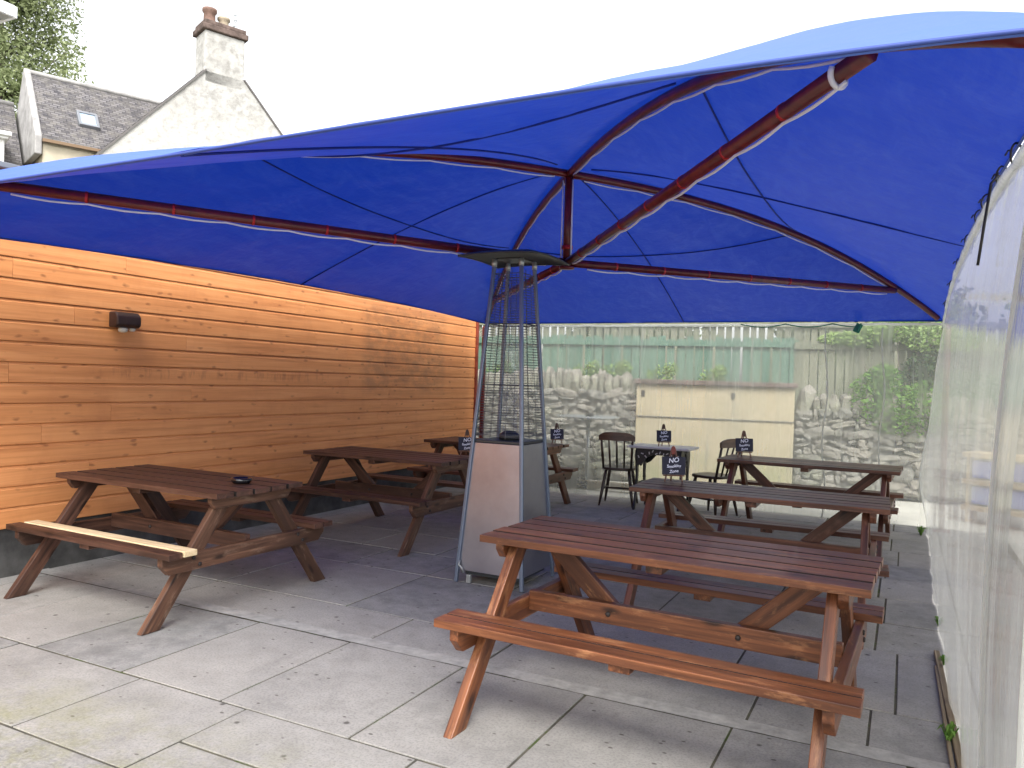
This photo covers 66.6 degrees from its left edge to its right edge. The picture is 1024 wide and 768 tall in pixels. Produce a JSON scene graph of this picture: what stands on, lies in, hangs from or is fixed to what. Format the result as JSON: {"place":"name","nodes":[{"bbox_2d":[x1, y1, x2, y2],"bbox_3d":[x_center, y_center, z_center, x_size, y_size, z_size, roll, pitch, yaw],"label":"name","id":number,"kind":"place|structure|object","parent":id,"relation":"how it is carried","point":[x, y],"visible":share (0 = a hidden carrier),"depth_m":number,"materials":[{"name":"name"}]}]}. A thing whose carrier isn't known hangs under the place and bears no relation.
{"place":"outdoors","nodes":[
{"label":"outdoors","id":0,"kind":"place"},
{"bbox_2d":[0,487,959,767],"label":"paving","id":1,"kind":"structure","parent":0,"point":[344,689],"depth_m":3.84,"materials":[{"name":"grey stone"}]},
{"bbox_2d":[4,464,331,635],"bbox_3d":[-2.237,0.991,5.198,1.540,0.740,1.479,2,0,28],"label":"picnic table","id":2,"kind":"object","parent":1,"relation":"on","point":[147,484],"visible":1,"depth_m":5.00,"materials":[{"name":"brown wood"}]},
{"bbox_2d":[231,477,251,483],"bbox_3d":[-1.733,0.618,4.992,0.132,0.036,0.132,2,0,27],"label":"ashtray","id":3,"kind":"object","parent":2,"relation":"on","point":[241,480],"visible":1,"depth_m":4.95,"materials":[{"name":"black glass"}]},
{"bbox_2d":[0,161,478,577],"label":"clad wall","id":4,"kind":"structure","parent":1,"relation":"on","point":[214,370],"depth_m":6.69,"materials":[{"name":"orange wood"}]},
{"bbox_2d":[109,311,140,332],"bbox_3d":[-2.983,-0.472,5.995,0.127,0.156,0.210,2,0,27],"label":"wall lamp","id":5,"kind":"object","parent":4,"relation":"attached to","point":[123,322],"visible":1,"depth_m":5.94,"materials":[{"name":"black metal"}]},
{"bbox_2d":[287,446,468,556],"bbox_3d":[-1.122,1.017,7.245,1.539,0.740,1.479,2,0,27],"label":"picnic table","id":6,"kind":"object","parent":1,"relation":"on","point":[422,498],"visible":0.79,"depth_m":7.06,"materials":[{"name":"brown wood"}]},
{"bbox_2d":[458,429,470,455],"bbox_3d":[-0.421,0.546,7.265,0.162,0.247,0.108,2,0,-7],"label":"easel sign","id":7,"kind":"object","parent":6,"relation":"on","point":[464,442],"visible":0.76,"depth_m":7.22,"materials":[{"name":"black wood"}]},
{"bbox_2d":[407,436,577,503],"bbox_3d":[-0.198,1.038,9.030,1.541,0.740,1.479,2,0,28],"label":"picnic table","id":8,"kind":"object","parent":1,"relation":"on","point":[559,476],"visible":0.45,"depth_m":9.00,"materials":[{"name":"red wood"}]},
{"bbox_2d":[550,423,563,443],"bbox_3d":[0.515,0.571,9.053,0.157,0.239,0.104,2,0,-9],"label":"easel sign","id":9,"kind":"object","parent":8,"relation":"on","point":[556,434],"visible":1,"depth_m":9.02,"materials":[{"name":"black wood"}]},
{"bbox_2d":[40,568,956,767],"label":"screed strip","id":10,"kind":"object","parent":1,"relation":"on","point":[858,749],"visible":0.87,"depth_m":3.73,"materials":[{"name":"grey concrete"}]},
{"bbox_2d":[0,11,1023,437],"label":"canopy tent","id":11,"kind":"object","parent":1,"relation":"on","point":[840,173],"visible":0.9,"depth_m":5.29,"materials":[{"name":"blue fabric"}]},
{"bbox_2d":[489,322,941,522],"bbox_3d":[2.068,0.361,9.471,5.479,2.190,0.060,2,0,27],"label":"back sheet","id":12,"kind":"object","parent":11,"relation":"hanging from","point":[878,485],"visible":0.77,"depth_m":9.11,"materials":[{"name":"clear plastic"}]},
{"bbox_2d":[741,323,854,327],"bbox_3d":[3.237,-0.664,8.854,1.251,0.047,0.014,2,0,27],"label":"cord","id":13,"kind":"object","parent":11,"relation":"attached to","point":[799,326],"visible":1,"depth_m":8.82,"materials":[{"name":"teal plastic"}]},
{"bbox_2d":[853,323,862,332],"bbox_3d":[3.796,-0.614,8.553,0.101,0.116,0.048,2,0,27],"label":"clip","id":14,"kind":"object","parent":11,"relation":"attached to","point":[857,328],"visible":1,"depth_m":8.54,"materials":[{"name":"teal plastic"}]},
{"bbox_2d":[919,143,1023,767],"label":"side sheet","id":15,"kind":"object","parent":11,"relation":"hanging from","point":[955,469],"visible":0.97,"depth_m":3.11,"materials":[{"name":"clear plastic"}]},
{"bbox_2d":[976,174,999,265],"bbox_3d":[1.859,-0.640,3.042,0.073,0.354,0.016,2,0,18],"label":"hanging strap","id":16,"kind":"object","parent":15,"relation":"hanging from","point":[985,218],"visible":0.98,"depth_m":3.04,"materials":[{"name":"black rubber"}]},
{"bbox_2d":[971,210,979,222],"bbox_3d":[2.343,-0.839,3.924,0.059,0.079,0.031,2,0,27],"label":"bungee tie","id":17,"kind":"object","parent":11,"relation":"attached to","point":[974,215],"visible":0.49,"depth_m":3.92,"materials":[{"name":"black rubber"}]},
{"bbox_2d":[978,194,987,208],"bbox_3d":[2.163,-0.830,3.561,0.062,0.079,0.042,2,0,27],"label":"bungee tie","id":18,"kind":"object","parent":11,"relation":"attached to","point":[981,200],"visible":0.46,"depth_m":3.57,"materials":[{"name":"black rubber"}]},
{"bbox_2d":[991,165,1006,182],"bbox_3d":[1.898,-0.809,3.033,0.065,0.078,0.038,2,0,42],"label":"bungee tie","id":19,"kind":"object","parent":11,"relation":"attached to","point":[997,172],"visible":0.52,"depth_m":3.03,"materials":[{"name":"black rubber"}]},
{"bbox_2d":[979,225,1023,767],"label":"side sheet","id":20,"kind":"object","parent":11,"relation":"hanging from","point":[1001,717],"visible":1,"depth_m":1.84,"materials":[{"name":"clear plastic"}]},
{"bbox_2d":[1004,142,1021,163],"bbox_3d":[1.720,-0.789,2.669,0.058,0.079,0.031,2,0,27],"label":"bungee tie","id":21,"kind":"object","parent":11,"relation":"attached to","point":[1011,150],"visible":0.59,"depth_m":2.67,"materials":[{"name":"black rubber"}]},
{"bbox_2d":[454,249,569,592],"bbox_3d":[-0.014,0.230,5.685,0.616,2.390,0.616,2,0,27],"label":"patio heater","id":22,"kind":"object","parent":1,"relation":"on","point":[507,481],"visible":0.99,"depth_m":5.56,"materials":[{"name":"grey metal"}]},
{"bbox_2d":[598,432,637,507],"bbox_3d":[1.286,1.011,9.374,0.430,0.887,0.511,2,0,17],"label":"chair","id":23,"kind":"object","parent":1,"relation":"on","point":[616,437],"visible":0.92,"depth_m":9.22,"materials":[{"name":"brown wood"}]},
{"bbox_2d":[434,515,884,767],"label":"picnic table","id":24,"kind":"object","parent":1,"relation":"on","point":[807,576],"visible":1,"depth_m":3.27,"materials":[{"name":"red wood"}]},
{"bbox_2d":[626,443,698,511],"bbox_3d":[1.760,1.098,9.137,0.740,0.740,0.520,2,0,27],"label":"pub table","id":25,"kind":"object","parent":1,"relation":"on","point":[645,453],"visible":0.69,"depth_m":9.06,"materials":[{"name":"black metal"}]},
{"bbox_2d":[657,424,670,445],"bbox_3d":[1.774,0.598,9.142,0.172,0.262,0.114,2,0,-1],"label":"easel sign","id":26,"kind":"object","parent":25,"relation":"on","point":[663,436],"visible":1,"depth_m":9.10,"materials":[{"name":"black wood"}]},
{"bbox_2d":[688,439,740,515],"bbox_3d":[2.312,1.044,8.828,0.430,0.887,0.511,2,0,-39],"label":"chair","id":27,"kind":"object","parent":1,"relation":"on","point":[727,444],"visible":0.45,"depth_m":8.66,"materials":[{"name":"brown wood"}]},
{"bbox_2d":[623,478,890,649],"bbox_3d":[1.677,1.110,5.359,1.652,0.740,1.506,2,0,26],"label":"picnic table","id":28,"kind":"object","parent":1,"relation":"on","point":[848,507],"visible":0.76,"depth_m":5.32,"materials":[{"name":"red wood"}]},
{"bbox_2d":[662,446,685,482],"bbox_3d":[1.193,0.592,5.784,0.173,0.264,0.116,2,0,1],"label":"easel sign","id":29,"kind":"object","parent":28,"relation":"on","point":[673,466],"visible":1,"depth_m":5.74,"materials":[{"name":"black wood"}]},
{"bbox_2d":[714,454,903,556],"bbox_3d":[2.902,1.139,7.652,1.649,0.740,1.506,2,0,29],"label":"picnic table","id":30,"kind":"object","parent":1,"relation":"on","point":[876,472],"visible":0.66,"depth_m":7.58,"materials":[{"name":"red wood"}]},
{"bbox_2d":[735,430,752,456],"bbox_3d":[2.390,0.616,8.050,0.178,0.272,0.119,2,0,3],"label":"easel sign","id":31,"kind":"object","parent":30,"relation":"on","point":[744,444],"visible":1,"depth_m":8.01,"materials":[{"name":"black wood"}]},
{"bbox_2d":[916,526,926,535],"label":"weed","id":32,"kind":"object","parent":1,"relation":"on","point":[921,529],"visible":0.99,"depth_m":7.94,"materials":[{"name":"green plant"}]},
{"bbox_2d":[939,654,944,664],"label":"weed","id":33,"kind":"object","parent":1,"relation":"on","point":[942,659],"visible":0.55,"depth_m":4.16,"materials":[{"name":"green plant"}]},
{"bbox_2d":[934,650,961,767],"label":"batten","id":34,"kind":"object","parent":1,"relation":"on","point":[942,689],"visible":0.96,"depth_m":3.52,"materials":[{"name":"brown wood"}]},
{"bbox_2d":[937,721,959,740],"bbox_3d":[1.816,1.451,3.228,0.106,0.084,0.071,2,0,-21],"label":"weed","id":35,"kind":"object","parent":1,"relation":"on","point":[949,732],"visible":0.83,"depth_m":3.23,"materials":[{"name":"green plant"}]},
{"bbox_2d":[4,0,1023,393],"label":"sky","id":36,"kind":"structure","parent":0,"point":[311,64],"materials":[{"name":"white"}]},
{"bbox_2d":[549,476,925,526],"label":"yard","id":37,"kind":"structure","parent":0,"point":[911,512],"depth_m":9.82,"materials":[{"name":"concrete"}]},
{"bbox_2d":[0,0,17,22],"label":"neighbour house","id":38,"kind":"structure","parent":37,"relation":"on","point":[8,11],"depth_m":6.95,"materials":[{"name":"white paint"}]},
{"bbox_2d":[476,366,639,479],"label":"rubble wall","id":39,"kind":"structure","parent":37,"relation":"on","point":[576,391],"depth_m":12.05,"materials":[{"name":"grey stone"}]},
{"bbox_2d":[486,363,512,373],"bbox_3d":[-0.257,-0.210,12.830,0.612,0.350,0.234,2,0,27],"label":"weed clump","id":40,"kind":"object","parent":39,"relation":"on","point":[497,370],"visible":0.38,"depth_m":12.76,"materials":[{"name":"green plant"}]},
{"bbox_2d":[573,360,600,375],"bbox_3d":[1.178,-0.203,12.357,0.530,0.368,0.241,2,0,27],"label":"weed clump","id":41,"kind":"object","parent":39,"relation":"on","point":[589,367],"visible":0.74,"depth_m":12.30,"materials":[{"name":"green plant"}]},
{"bbox_2d":[596,359,632,376],"bbox_3d":[1.608,-0.224,12.218,0.588,0.354,0.238,2,0,27],"label":"weed clump","id":42,"kind":"object","parent":39,"relation":"on","point":[622,367],"visible":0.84,"depth_m":12.15,"materials":[{"name":"green plant"}]},
{"bbox_2d":[549,476,588,488],"bbox_3d":[0.743,1.355,10.758,0.674,0.161,0.227,2,0,27],"label":"stone","id":43,"kind":"object","parent":37,"relation":"on","point":[573,479],"visible":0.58,"depth_m":10.63,"materials":[{"name":"grey stone"}]},
{"bbox_2d":[557,414,619,479],"bbox_3d":[1.075,0.947,11.099,0.900,0.985,0.900,2,0,27],"label":"bistro table","id":44,"kind":"object","parent":37,"relation":"on","point":[588,420],"visible":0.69,"depth_m":11.07,"materials":[{"name":"grey metal"}]},
{"bbox_2d":[571,479,632,490],"bbox_3d":[0.945,1.391,10.936,2.306,0.090,0.120,2,0,23],"label":"sleeper","id":45,"kind":"object","parent":37,"relation":"on","point":[593,484],"visible":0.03,"depth_m":10.76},
{"bbox_2d":[471,335,798,382],"bbox_3d":[1.347,0.317,12.524,6.063,2.209,0.158,2,0,18],"label":"board fence","id":46,"kind":"object","parent":37,"relation":"on","point":[554,354],"visible":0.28,"depth_m":12.16,"materials":[{"name":"green wood"}]},
{"bbox_2d":[479,322,942,395],"bbox_3d":[4.101,0.188,13.286,11.012,2.628,0.158,2,0,18],"label":"board fence","id":47,"kind":"object","parent":37,"relation":"on","point":[801,334],"depth_m":13.51,"materials":[{"name":"green wood"}]},
{"bbox_2d":[634,379,797,488],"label":"block wall","id":48,"kind":"structure","parent":37,"relation":"on","point":[695,413],"depth_m":11.36,"materials":[{"name":"paint"}]},
{"bbox_2d":[647,362,678,379],"bbox_3d":[2.324,-0.179,11.982,0.541,0.339,0.252,2,0,19],"label":"weed clump","id":49,"kind":"object","parent":48,"relation":"on","point":[669,370],"visible":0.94,"depth_m":11.94,"materials":[{"name":"green plant"}]},
{"bbox_2d":[698,364,728,380],"bbox_3d":[3.025,-0.133,11.750,0.470,0.340,0.242,2,0,27],"label":"weed clump","id":50,"kind":"object","parent":48,"relation":"on","point":[719,374],"visible":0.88,"depth_m":11.71,"materials":[{"name":"green plant"}]},
{"bbox_2d":[792,384,931,499],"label":"rubble wall","id":51,"kind":"structure","parent":37,"relation":"on","point":[852,440],"depth_m":10.83,"materials":[{"name":"grey stone"}]},
{"bbox_2d":[848,363,933,437],"bbox_3d":[5.276,0.229,10.729,1.266,1.048,0.664,2,0,27],"label":"shrub","id":52,"kind":"object","parent":51,"relation":"on","point":[872,380],"visible":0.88,"depth_m":10.65,"materials":[{"name":"green plant"}]},
{"bbox_2d":[792,339,937,412],"bbox_3d":[6.531,0.492,10.827,5.058,2.189,0.158,2,0,18],"label":"board fence","id":53,"kind":"object","parent":37,"relation":"on","point":[801,362],"visible":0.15,"depth_m":11.37,"materials":[{"name":"green wood"}]},
{"bbox_2d":[816,322,942,391],"bbox_3d":[5.455,0.106,11.106,2.115,2.980,0.675,2,0,27],"label":"conifer tree","id":54,"kind":"object","parent":37,"relation":"on","point":[864,337],"visible":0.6,"depth_m":10.98,"materials":[{"name":"green plant"}]},
{"bbox_2d":[892,346,937,401],"bbox_3d":[6.026,0.547,10.698,1.740,2.140,0.456,2,0,27],"label":"dark shrub","id":55,"kind":"object","parent":37,"relation":"on","point":[930,365],"visible":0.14,"depth_m":10.82,"materials":[{"name":"green plant"}]},
{"label":"ground","id":56,"kind":"structure","parent":0,"visible":0},
{"bbox_2d":[0,99,22,165],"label":"dormer house","id":57,"kind":"structure","parent":56,"relation":"on","point":[10,152],"depth_m":14.13,"materials":[{"name":"grey stone"}]},
{"bbox_2d":[0,0,93,118],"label":"birch tree","id":58,"kind":"object","parent":56,"relation":"on","point":[22,49],"visible":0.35,"depth_m":26.36,"materials":[{"name":"green plant"}]},
{"bbox_2d":[93,6,282,155],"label":"gable house","id":59,"kind":"structure","parent":56,"relation":"on","point":[214,101],"depth_m":14.78,"materials":[{"name":"white paint"}]},
{"bbox_2d":[16,68,160,165],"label":"slate house","id":60,"kind":"structure","parent":59,"relation":"attached to","point":[59,118],"depth_m":14.26,"materials":[{"name":"grey stone"}]},
{"bbox_2d":[542,326,717,377],"bbox_3d":[2.667,-1.193,17.859,4.469,5.318,4.696,2,0,27],"label":"garden tree","id":61,"kind":"object","parent":56,"relation":"on","point":[587,330],"visible":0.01,"depth_m":17.72,"materials":[{"name":"green plant"}]},
{"bbox_2d":[766,322,941,393],"bbox_3d":[7.858,-1.006,16.818,4.810,5.273,4.560,2,0,-22],"label":"garden tree","id":62,"kind":"object","parent":56,"relation":"on","point":[792,332],"visible":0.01,"depth_m":16.66,"materials":[{"name":"green plant"}]}
]}

